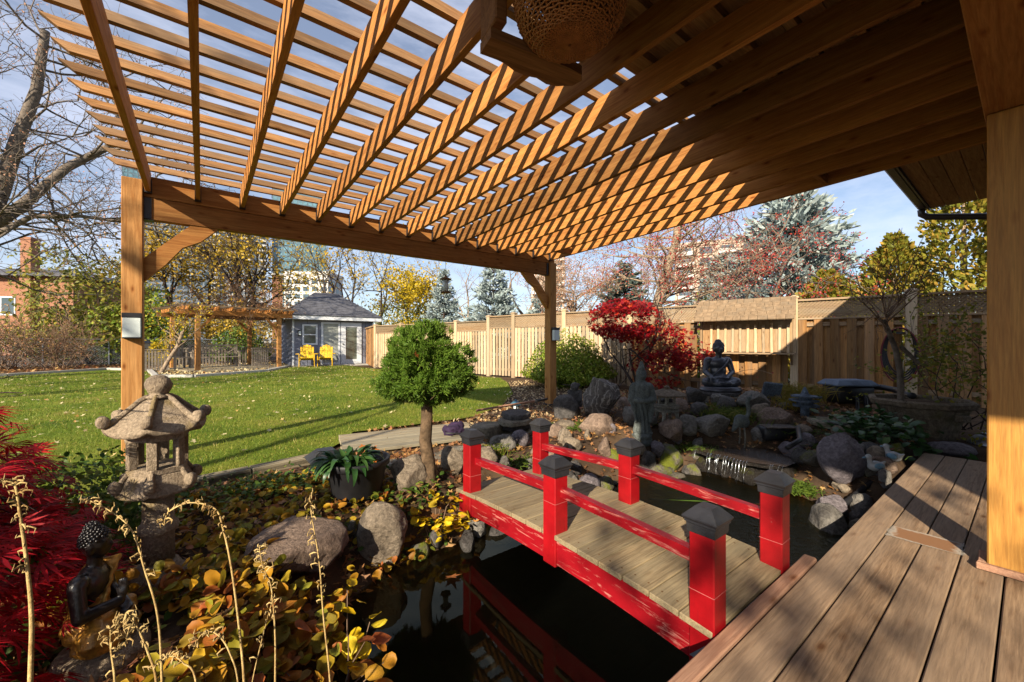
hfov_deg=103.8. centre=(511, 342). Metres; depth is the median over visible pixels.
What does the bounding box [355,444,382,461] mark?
dry leaves
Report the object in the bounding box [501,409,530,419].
flagstone
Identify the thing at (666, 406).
snow lantern
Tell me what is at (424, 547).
fieldstone
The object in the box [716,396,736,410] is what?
fieldstone
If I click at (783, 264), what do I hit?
berry tree
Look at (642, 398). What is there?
robed lady statue
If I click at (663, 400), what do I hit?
fieldstone
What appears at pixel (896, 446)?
fieldstone
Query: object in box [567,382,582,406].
crouching figurine
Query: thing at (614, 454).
fieldstone
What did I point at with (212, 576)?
leaf carpet
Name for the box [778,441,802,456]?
fieldstone
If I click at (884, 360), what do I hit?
garden hose
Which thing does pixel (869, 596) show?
deck
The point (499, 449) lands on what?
grass tuft
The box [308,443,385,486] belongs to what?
hosta
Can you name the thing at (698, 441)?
fieldstone
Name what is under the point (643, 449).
fieldstone
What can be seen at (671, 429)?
boulder
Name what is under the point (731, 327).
fence shelf
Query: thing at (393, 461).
flagstone
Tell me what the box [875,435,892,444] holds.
fieldstone
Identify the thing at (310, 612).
leaf litter
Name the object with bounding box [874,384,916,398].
black pipe
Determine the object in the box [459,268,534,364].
blue spruce
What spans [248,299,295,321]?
autumn shrub
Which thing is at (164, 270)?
maple tree
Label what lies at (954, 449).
boulder
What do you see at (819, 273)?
arborvitae
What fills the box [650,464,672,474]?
fieldstone
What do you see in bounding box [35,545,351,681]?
leaf carpet
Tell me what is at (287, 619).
yellow plant
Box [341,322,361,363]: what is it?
door
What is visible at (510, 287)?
bare tree
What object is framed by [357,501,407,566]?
boulder
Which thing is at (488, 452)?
fieldstone
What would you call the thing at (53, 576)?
lace maple
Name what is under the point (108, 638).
dried stalk
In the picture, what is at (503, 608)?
pond water
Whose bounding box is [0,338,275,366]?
chain link fence
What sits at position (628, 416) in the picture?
boulder
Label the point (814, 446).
moss patch
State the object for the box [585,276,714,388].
red maple
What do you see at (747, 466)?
waterfall
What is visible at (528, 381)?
leaf litter
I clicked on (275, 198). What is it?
window panes
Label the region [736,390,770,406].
boulder
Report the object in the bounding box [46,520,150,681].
robed statue
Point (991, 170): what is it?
house
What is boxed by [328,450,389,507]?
flower pot
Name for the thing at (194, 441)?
fallen leaves
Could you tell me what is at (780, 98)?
pergola
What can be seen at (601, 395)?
boulder
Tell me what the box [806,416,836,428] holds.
flagstone
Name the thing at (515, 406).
solar lantern
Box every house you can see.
[0,237,164,354]
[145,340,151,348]
[885,0,1023,581]
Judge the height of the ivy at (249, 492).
0.150 m
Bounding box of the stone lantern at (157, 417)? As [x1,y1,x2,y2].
[95,375,211,592]
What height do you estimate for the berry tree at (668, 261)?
7.263 m
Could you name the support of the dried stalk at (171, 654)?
on the ground at (818, 477)
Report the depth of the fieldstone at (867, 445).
3.81 m
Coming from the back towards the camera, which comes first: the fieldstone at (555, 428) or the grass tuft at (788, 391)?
the grass tuft at (788, 391)
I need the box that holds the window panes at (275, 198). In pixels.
[272,195,325,273]
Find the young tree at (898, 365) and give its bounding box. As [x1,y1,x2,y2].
[814,228,964,400]
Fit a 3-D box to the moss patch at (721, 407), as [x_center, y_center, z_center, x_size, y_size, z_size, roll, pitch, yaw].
[3.004,0.851,5.506,0.836,0.072,0.742,0,0,-38]
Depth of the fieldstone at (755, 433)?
4.60 m
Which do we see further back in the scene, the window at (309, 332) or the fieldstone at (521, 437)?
the window at (309, 332)
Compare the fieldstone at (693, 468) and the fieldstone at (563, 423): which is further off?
the fieldstone at (563, 423)
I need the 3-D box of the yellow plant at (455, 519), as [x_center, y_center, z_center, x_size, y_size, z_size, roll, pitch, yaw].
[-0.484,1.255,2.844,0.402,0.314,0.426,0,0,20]
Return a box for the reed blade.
[663,499,709,501]
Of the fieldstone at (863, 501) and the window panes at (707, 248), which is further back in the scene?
the window panes at (707, 248)
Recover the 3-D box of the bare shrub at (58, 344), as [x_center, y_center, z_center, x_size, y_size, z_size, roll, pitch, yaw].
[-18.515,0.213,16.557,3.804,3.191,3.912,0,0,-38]
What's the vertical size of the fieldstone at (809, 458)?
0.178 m
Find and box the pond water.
[332,471,1000,681]
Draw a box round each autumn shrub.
[0,241,160,363]
[76,284,194,363]
[146,303,275,360]
[147,341,166,364]
[207,323,270,362]
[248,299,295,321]
[370,297,442,324]
[385,307,416,324]
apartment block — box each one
[284,271,343,306]
[531,257,564,340]
[675,239,761,325]
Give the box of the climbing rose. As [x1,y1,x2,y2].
[846,274,986,446]
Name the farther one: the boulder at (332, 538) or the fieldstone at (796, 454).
the fieldstone at (796, 454)
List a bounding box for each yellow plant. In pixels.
[141,620,286,681]
[165,537,304,612]
[197,596,338,657]
[216,507,308,550]
[271,632,396,681]
[311,578,386,681]
[410,489,478,545]
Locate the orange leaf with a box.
[445,573,459,578]
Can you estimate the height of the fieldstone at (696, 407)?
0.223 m
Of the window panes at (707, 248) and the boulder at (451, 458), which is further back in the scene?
the window panes at (707, 248)
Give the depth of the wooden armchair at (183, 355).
16.30 m
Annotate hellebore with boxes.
[809,395,978,461]
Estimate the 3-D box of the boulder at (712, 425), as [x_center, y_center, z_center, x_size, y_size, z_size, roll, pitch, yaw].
[2.363,0.983,4.779,0.383,0.275,0.379,0,0,1]
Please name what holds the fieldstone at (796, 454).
on the ground at (818, 477)
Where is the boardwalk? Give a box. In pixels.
[339,422,471,450]
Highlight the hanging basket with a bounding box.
[480,0,627,85]
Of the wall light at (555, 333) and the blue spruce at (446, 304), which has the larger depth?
the blue spruce at (446, 304)
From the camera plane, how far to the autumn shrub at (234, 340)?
21.25 m
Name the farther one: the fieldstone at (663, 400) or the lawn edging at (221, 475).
the fieldstone at (663, 400)
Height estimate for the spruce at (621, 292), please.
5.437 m
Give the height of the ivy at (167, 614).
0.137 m
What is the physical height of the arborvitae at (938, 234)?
5.792 m
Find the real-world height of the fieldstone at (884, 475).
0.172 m
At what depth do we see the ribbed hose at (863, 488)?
3.35 m
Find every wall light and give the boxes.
[121,312,141,338]
[552,327,559,340]
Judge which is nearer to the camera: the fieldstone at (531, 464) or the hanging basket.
the hanging basket
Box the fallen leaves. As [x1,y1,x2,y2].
[1,365,510,457]
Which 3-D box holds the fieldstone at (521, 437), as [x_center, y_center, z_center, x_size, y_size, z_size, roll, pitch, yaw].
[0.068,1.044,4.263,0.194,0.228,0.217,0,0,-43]
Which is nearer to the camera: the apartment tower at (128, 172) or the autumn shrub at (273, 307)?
the autumn shrub at (273, 307)
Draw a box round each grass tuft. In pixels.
[483,440,513,456]
[685,402,776,426]
[754,380,846,402]
[767,395,828,411]
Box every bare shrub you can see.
[0,303,91,369]
[0,310,120,372]
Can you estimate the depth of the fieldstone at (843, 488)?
3.49 m
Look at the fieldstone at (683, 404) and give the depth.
5.35 m
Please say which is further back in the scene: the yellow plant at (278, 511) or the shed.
the shed
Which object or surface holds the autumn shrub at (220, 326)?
on the ground at (818, 477)
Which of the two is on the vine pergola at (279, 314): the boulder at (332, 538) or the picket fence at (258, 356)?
the picket fence at (258, 356)
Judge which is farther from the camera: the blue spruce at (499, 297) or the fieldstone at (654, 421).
the blue spruce at (499, 297)
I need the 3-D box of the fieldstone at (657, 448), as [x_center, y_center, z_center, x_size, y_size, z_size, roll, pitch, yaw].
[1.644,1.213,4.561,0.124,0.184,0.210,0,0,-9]
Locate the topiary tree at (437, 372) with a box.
[367,318,480,488]
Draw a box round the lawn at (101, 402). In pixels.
[0,365,511,499]
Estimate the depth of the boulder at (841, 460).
3.49 m
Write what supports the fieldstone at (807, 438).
on the ground at (818, 477)
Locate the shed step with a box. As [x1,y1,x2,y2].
[291,363,367,366]
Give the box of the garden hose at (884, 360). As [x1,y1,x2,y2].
[880,327,920,382]
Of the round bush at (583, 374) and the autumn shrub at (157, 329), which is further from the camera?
the autumn shrub at (157, 329)
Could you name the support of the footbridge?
attached to the deck
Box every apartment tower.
[122,166,140,178]
[145,223,208,342]
[209,232,265,342]
[272,188,326,304]
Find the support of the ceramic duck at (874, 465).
on the fieldstone at (884, 475)
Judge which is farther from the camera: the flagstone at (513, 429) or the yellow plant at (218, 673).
the flagstone at (513, 429)
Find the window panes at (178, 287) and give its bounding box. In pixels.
[145,223,208,342]
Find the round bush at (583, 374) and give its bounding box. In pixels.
[520,328,618,389]
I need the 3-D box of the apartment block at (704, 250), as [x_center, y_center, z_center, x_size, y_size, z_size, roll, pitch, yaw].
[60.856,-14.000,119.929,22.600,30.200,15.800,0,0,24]
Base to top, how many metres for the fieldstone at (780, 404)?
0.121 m
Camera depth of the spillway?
4.50 m
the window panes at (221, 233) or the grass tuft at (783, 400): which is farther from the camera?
the window panes at (221, 233)
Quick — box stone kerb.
[0,365,291,376]
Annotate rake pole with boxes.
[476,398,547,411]
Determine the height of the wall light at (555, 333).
0.230 m
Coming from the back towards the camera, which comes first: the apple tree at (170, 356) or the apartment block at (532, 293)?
the apartment block at (532, 293)
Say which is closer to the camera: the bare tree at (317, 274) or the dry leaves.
the dry leaves
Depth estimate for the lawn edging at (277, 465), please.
3.49 m
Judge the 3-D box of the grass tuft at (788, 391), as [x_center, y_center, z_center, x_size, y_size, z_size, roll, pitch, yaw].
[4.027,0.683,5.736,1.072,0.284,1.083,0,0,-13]
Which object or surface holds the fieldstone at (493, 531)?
on the ground at (818, 477)
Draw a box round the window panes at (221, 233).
[211,233,264,340]
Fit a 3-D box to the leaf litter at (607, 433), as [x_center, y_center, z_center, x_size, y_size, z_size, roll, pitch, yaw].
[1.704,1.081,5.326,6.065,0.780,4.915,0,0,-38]
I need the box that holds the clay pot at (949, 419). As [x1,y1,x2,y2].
[868,393,980,440]
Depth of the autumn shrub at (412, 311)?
27.10 m
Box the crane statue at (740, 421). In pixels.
[732,392,752,447]
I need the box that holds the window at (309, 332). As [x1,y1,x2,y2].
[302,324,317,344]
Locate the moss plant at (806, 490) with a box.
[791,478,826,499]
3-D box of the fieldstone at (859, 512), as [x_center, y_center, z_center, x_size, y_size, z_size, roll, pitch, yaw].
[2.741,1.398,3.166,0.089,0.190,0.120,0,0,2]
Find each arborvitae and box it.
[788,268,904,378]
[850,230,962,378]
[885,194,986,361]
[948,209,986,312]
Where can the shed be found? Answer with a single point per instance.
(339, 324)
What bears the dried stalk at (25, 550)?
on the ground at (818, 477)
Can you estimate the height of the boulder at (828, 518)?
0.430 m
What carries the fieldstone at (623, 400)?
on the ground at (818, 477)
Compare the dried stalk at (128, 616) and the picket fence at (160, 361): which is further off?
the picket fence at (160, 361)
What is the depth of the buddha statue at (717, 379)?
6.00 m
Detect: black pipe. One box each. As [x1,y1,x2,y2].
[785,425,802,449]
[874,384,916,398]
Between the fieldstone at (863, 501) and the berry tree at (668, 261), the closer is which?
the fieldstone at (863, 501)
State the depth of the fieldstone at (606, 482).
3.89 m
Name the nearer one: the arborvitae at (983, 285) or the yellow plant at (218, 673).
the yellow plant at (218, 673)
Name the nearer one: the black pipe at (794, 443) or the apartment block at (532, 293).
the black pipe at (794, 443)
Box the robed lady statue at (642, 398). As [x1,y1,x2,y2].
[628,361,656,445]
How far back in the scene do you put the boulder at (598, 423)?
4.68 m
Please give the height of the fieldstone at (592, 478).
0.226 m
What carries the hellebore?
on the ground at (818, 477)
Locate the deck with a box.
[667,453,1023,681]
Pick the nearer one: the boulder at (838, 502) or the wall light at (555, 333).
the boulder at (838, 502)
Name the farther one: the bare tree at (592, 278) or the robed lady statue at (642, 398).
the bare tree at (592, 278)
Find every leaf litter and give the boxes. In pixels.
[0,363,169,374]
[0,447,470,681]
[153,361,294,374]
[367,387,914,508]
[444,380,683,424]
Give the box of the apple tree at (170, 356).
[145,294,215,373]
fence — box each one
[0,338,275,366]
[145,349,168,370]
[176,347,246,366]
[251,348,268,365]
[365,325,373,366]
[373,288,986,407]
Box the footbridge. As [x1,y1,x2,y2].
[456,418,795,660]
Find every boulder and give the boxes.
[244,515,348,573]
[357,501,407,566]
[391,454,426,491]
[440,446,462,474]
[553,394,579,419]
[578,413,613,434]
[583,377,619,414]
[622,406,633,424]
[658,419,682,441]
[659,443,682,471]
[695,414,729,436]
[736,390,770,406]
[756,407,793,423]
[808,503,847,534]
[815,494,848,516]
[816,432,866,483]
[927,441,977,456]
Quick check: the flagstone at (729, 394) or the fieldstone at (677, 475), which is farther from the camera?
the flagstone at (729, 394)
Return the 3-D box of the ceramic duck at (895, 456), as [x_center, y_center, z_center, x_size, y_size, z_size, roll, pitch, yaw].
[3.343,0.974,3.531,0.092,0.142,0.187,0,0,-16]
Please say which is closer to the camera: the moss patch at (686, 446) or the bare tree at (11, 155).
the moss patch at (686, 446)
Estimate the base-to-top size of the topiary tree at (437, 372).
1.399 m
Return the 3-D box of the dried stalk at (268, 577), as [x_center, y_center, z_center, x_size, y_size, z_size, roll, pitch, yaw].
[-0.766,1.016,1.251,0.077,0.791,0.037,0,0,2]
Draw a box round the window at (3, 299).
[0,296,15,314]
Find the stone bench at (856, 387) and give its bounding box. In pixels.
[818,379,879,413]
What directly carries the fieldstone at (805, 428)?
on the ground at (818, 477)
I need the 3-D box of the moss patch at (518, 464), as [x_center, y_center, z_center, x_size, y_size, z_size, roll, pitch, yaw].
[0.071,1.127,3.891,0.879,0.072,0.793,0,0,-38]
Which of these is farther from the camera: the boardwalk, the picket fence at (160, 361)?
the picket fence at (160, 361)
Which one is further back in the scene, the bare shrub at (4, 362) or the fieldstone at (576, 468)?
the bare shrub at (4, 362)
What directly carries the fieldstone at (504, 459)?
on the ground at (818, 477)
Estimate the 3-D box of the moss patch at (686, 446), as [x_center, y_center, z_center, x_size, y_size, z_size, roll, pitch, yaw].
[2.092,1.187,4.685,0.831,0.070,0.857,0,0,-38]
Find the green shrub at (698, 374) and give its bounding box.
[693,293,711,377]
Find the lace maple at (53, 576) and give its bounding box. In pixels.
[0,375,139,681]
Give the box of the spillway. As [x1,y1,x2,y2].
[756,424,796,440]
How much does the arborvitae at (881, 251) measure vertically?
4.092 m
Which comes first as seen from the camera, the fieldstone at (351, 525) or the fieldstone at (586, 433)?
the fieldstone at (351, 525)
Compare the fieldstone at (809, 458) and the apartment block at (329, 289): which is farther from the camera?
the apartment block at (329, 289)
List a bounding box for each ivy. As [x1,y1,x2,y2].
[0,587,199,681]
[79,452,398,523]
[313,471,462,579]
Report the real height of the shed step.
0.060 m
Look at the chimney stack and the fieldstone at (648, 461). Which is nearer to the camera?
the fieldstone at (648, 461)
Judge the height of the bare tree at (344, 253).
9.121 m
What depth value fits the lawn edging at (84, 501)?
2.65 m
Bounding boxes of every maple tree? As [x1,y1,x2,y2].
[74,209,222,312]
[116,224,274,340]
[157,224,302,330]
[173,195,321,338]
[366,261,449,323]
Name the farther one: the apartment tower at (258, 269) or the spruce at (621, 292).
the apartment tower at (258, 269)
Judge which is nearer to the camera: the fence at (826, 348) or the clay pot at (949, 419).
the clay pot at (949, 419)
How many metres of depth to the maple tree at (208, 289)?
29.67 m
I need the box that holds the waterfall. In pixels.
[694,445,798,484]
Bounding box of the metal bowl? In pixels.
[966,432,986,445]
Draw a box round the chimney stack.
[271,273,283,348]
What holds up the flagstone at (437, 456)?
on the ground at (818, 477)
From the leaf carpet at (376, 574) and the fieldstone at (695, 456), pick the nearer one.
the leaf carpet at (376, 574)
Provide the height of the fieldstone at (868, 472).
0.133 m
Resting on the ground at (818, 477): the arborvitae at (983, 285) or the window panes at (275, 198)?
the arborvitae at (983, 285)
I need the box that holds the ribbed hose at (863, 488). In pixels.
[844,474,877,505]
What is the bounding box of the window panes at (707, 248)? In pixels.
[679,243,752,325]
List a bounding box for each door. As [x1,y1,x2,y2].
[321,322,339,364]
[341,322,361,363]
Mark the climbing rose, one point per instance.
(948, 346)
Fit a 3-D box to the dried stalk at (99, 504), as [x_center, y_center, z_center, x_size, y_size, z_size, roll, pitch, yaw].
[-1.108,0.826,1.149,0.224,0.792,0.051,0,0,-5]
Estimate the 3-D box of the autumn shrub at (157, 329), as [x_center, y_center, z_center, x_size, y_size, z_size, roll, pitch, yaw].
[-19.647,-0.913,21.360,4.963,4.468,5.124,0,0,-38]
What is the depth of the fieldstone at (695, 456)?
4.59 m
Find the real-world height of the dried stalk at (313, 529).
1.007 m
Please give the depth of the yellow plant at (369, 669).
1.61 m
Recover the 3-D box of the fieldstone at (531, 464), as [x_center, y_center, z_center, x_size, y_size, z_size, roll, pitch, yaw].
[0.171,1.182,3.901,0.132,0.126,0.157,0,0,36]
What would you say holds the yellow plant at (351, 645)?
on the pond liner
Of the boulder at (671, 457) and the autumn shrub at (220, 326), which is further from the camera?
the autumn shrub at (220, 326)
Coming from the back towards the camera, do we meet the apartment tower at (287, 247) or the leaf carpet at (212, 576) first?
the apartment tower at (287, 247)
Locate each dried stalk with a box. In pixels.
[0,474,36,681]
[79,495,162,681]
[97,623,125,681]
[112,605,157,681]
[142,647,196,681]
[157,496,244,681]
[188,625,238,681]
[249,593,276,681]
[254,543,281,681]
[304,488,330,681]
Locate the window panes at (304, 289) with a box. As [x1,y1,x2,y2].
[286,279,341,305]
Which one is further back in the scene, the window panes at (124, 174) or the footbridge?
the window panes at (124, 174)
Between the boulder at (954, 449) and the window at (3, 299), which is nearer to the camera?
the boulder at (954, 449)
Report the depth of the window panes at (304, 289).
164.19 m
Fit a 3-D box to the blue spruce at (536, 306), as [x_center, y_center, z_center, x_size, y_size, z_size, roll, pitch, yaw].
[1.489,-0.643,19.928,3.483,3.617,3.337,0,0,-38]
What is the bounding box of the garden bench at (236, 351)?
[189,344,240,367]
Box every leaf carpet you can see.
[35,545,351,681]
[46,527,357,681]
[128,467,424,604]
[150,469,414,599]
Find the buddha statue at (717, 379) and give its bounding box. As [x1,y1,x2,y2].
[699,339,742,391]
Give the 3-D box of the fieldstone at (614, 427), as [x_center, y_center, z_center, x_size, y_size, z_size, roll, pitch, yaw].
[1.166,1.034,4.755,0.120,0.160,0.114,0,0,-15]
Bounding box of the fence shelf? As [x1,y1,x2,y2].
[694,296,796,364]
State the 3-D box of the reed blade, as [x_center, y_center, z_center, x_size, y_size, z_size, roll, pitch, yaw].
[1.579,1.423,3.603,0.446,0.003,0.028,0,0,6]
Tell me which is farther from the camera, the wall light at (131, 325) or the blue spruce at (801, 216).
the blue spruce at (801, 216)
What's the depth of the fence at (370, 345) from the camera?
18.70 m
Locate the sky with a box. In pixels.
[0,0,986,342]
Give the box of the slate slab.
[761,382,782,398]
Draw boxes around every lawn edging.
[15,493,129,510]
[184,466,250,491]
[249,454,309,476]
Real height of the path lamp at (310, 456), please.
0.225 m
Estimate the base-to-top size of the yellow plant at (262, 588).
0.222 m
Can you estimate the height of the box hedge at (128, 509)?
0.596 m
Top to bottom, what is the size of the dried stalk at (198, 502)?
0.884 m
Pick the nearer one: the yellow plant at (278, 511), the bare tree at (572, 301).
the yellow plant at (278, 511)
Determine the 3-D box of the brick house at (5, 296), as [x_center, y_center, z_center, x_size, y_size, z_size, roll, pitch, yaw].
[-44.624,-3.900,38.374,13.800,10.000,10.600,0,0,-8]
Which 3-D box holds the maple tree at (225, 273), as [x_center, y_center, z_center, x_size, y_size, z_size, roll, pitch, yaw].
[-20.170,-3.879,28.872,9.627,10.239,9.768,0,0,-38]
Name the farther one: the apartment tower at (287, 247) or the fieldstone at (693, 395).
the apartment tower at (287, 247)
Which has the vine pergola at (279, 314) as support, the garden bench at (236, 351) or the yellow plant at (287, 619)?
the garden bench at (236, 351)
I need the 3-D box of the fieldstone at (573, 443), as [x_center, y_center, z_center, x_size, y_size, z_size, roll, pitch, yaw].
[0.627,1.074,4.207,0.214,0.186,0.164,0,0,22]
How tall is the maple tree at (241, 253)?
12.462 m
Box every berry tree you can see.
[562,194,845,377]
[705,201,890,302]
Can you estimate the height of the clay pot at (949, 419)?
0.490 m
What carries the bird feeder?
hanging from the pergola at (780, 98)
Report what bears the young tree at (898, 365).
on the clay pot at (949, 419)
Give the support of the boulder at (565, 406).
on the ground at (818, 477)
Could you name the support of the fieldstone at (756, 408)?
on the ground at (818, 477)
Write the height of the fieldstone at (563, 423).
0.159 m
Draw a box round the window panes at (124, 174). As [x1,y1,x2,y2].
[123,168,140,178]
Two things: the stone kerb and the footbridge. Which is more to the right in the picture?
the footbridge
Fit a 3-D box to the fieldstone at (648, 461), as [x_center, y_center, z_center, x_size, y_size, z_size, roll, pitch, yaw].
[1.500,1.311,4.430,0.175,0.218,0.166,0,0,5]
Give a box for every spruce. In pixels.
[421,268,472,352]
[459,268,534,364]
[504,296,559,362]
[589,260,650,344]
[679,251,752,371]
[694,189,903,381]
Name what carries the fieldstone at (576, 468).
on the ground at (818, 477)
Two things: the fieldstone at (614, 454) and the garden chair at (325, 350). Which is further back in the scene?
the garden chair at (325, 350)
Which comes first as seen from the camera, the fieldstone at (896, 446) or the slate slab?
the fieldstone at (896, 446)
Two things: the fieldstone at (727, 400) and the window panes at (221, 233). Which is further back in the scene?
the window panes at (221, 233)
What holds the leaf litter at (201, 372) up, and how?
on the ground at (818, 477)
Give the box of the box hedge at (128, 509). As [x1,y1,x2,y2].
[0,445,186,586]
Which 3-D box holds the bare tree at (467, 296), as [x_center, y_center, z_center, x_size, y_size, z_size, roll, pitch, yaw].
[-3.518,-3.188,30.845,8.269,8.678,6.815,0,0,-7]
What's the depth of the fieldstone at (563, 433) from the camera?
4.44 m
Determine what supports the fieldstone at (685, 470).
on the ground at (818, 477)
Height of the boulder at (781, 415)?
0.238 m
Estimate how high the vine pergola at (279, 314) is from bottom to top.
2.511 m
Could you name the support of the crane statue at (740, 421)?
on the waterfall
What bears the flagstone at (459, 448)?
on the ground at (818, 477)
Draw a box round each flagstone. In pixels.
[388,458,401,469]
[434,452,440,463]
[439,446,462,452]
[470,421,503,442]
[498,417,530,426]
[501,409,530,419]
[501,428,532,434]
[502,424,530,431]
[701,391,741,396]
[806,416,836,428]
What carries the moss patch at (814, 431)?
on the ground at (818, 477)
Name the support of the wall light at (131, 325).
attached to the pergola at (780, 98)
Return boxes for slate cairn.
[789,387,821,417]
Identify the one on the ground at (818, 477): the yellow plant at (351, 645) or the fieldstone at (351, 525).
the fieldstone at (351, 525)
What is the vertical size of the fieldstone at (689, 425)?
0.268 m
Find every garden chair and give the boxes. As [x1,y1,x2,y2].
[296,345,317,365]
[317,344,335,365]
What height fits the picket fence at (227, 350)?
0.840 m
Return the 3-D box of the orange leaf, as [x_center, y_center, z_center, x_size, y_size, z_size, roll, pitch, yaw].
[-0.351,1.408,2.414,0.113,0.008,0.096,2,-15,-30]
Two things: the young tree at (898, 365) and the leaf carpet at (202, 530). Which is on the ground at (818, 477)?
the leaf carpet at (202, 530)
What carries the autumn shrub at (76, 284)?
on the ground at (818, 477)
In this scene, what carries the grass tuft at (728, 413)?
on the ground at (818, 477)
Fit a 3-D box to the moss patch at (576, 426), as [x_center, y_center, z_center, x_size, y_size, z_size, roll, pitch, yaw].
[0.827,1.032,5.021,0.752,0.076,0.724,0,0,-38]
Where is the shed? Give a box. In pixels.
[273,293,382,365]
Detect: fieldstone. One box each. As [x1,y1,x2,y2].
[347,520,357,540]
[409,542,429,559]
[430,527,444,548]
[459,529,474,551]
[468,517,485,537]
[481,446,497,461]
[489,434,516,451]
[489,527,504,535]
[498,455,510,466]
[511,429,528,447]
[525,458,532,469]
[549,423,562,436]
[556,419,574,429]
[557,428,571,443]
[562,437,581,450]
[570,460,581,476]
[579,473,599,486]
[584,429,590,439]
[598,437,610,456]
[599,475,613,489]
[608,449,617,459]
[609,423,615,432]
[617,397,629,408]
[640,446,646,454]
[640,451,655,468]
[650,416,657,426]
[650,440,664,456]
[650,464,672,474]
[657,398,672,402]
[668,472,685,478]
[676,398,688,413]
[679,414,696,436]
[681,465,689,473]
[686,387,706,405]
[686,463,701,475]
[690,402,708,416]
[691,450,698,459]
[692,438,702,448]
[711,393,724,403]
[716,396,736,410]
[751,403,769,416]
[751,427,764,441]
[778,402,791,409]
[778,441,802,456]
[791,449,806,463]
[798,424,813,433]
[799,432,817,448]
[799,450,819,466]
[831,425,854,438]
[831,482,850,492]
[849,507,864,520]
[850,493,872,512]
[861,442,882,454]
[864,465,876,476]
[866,445,884,457]
[872,456,897,473]
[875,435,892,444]
[878,468,891,488]
[890,443,904,453]
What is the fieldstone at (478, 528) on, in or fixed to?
on the ground at (818, 477)
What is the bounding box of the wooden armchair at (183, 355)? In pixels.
[166,344,193,368]
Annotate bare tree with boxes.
[0,0,248,367]
[237,238,392,307]
[275,223,423,323]
[410,258,504,324]
[479,259,614,360]
[515,248,626,335]
[538,232,668,345]
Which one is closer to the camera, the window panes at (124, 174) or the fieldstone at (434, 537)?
the fieldstone at (434, 537)
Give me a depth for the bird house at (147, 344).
15.19 m
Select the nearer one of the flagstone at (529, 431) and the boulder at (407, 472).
the boulder at (407, 472)
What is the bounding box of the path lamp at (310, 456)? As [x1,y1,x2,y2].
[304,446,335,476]
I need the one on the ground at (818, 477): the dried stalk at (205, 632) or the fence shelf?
the dried stalk at (205, 632)
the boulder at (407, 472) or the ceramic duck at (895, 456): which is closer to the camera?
the boulder at (407, 472)
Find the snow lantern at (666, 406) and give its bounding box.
[654,385,685,420]
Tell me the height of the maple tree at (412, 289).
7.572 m
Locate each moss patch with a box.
[498,448,532,470]
[552,419,593,433]
[674,441,718,458]
[705,401,745,409]
[754,423,829,435]
[793,440,912,459]
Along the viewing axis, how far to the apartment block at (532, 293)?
145.60 m
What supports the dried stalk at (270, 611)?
on the ground at (818, 477)
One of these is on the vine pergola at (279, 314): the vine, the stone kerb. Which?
the vine
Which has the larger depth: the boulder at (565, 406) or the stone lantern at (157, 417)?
the boulder at (565, 406)
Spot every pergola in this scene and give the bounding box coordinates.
[38,0,986,463]
[152,303,297,372]
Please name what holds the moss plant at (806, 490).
on the ground at (818, 477)
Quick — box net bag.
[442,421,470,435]
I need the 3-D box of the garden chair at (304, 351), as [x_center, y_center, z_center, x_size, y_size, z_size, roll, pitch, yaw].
[-9.157,0.593,17.919,0.860,0.987,0.900,0,0,-26]
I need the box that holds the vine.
[166,268,296,338]
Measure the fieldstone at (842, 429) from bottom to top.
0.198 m
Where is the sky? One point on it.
(881, 206)
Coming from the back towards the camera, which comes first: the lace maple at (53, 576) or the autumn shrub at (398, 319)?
the autumn shrub at (398, 319)
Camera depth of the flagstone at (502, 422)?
4.61 m
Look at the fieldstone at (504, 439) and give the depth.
4.08 m
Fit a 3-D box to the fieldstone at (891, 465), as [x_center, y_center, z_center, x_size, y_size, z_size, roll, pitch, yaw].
[3.241,1.071,3.493,0.095,0.155,0.178,0,0,-30]
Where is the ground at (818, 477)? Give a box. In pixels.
[0,343,1005,681]
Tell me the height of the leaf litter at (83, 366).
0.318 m
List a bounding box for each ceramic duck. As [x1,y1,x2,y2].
[862,454,885,470]
[880,444,904,461]
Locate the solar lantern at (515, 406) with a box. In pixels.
[511,399,520,408]
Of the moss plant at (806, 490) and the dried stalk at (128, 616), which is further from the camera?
the moss plant at (806, 490)
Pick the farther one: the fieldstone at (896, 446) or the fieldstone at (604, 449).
the fieldstone at (604, 449)

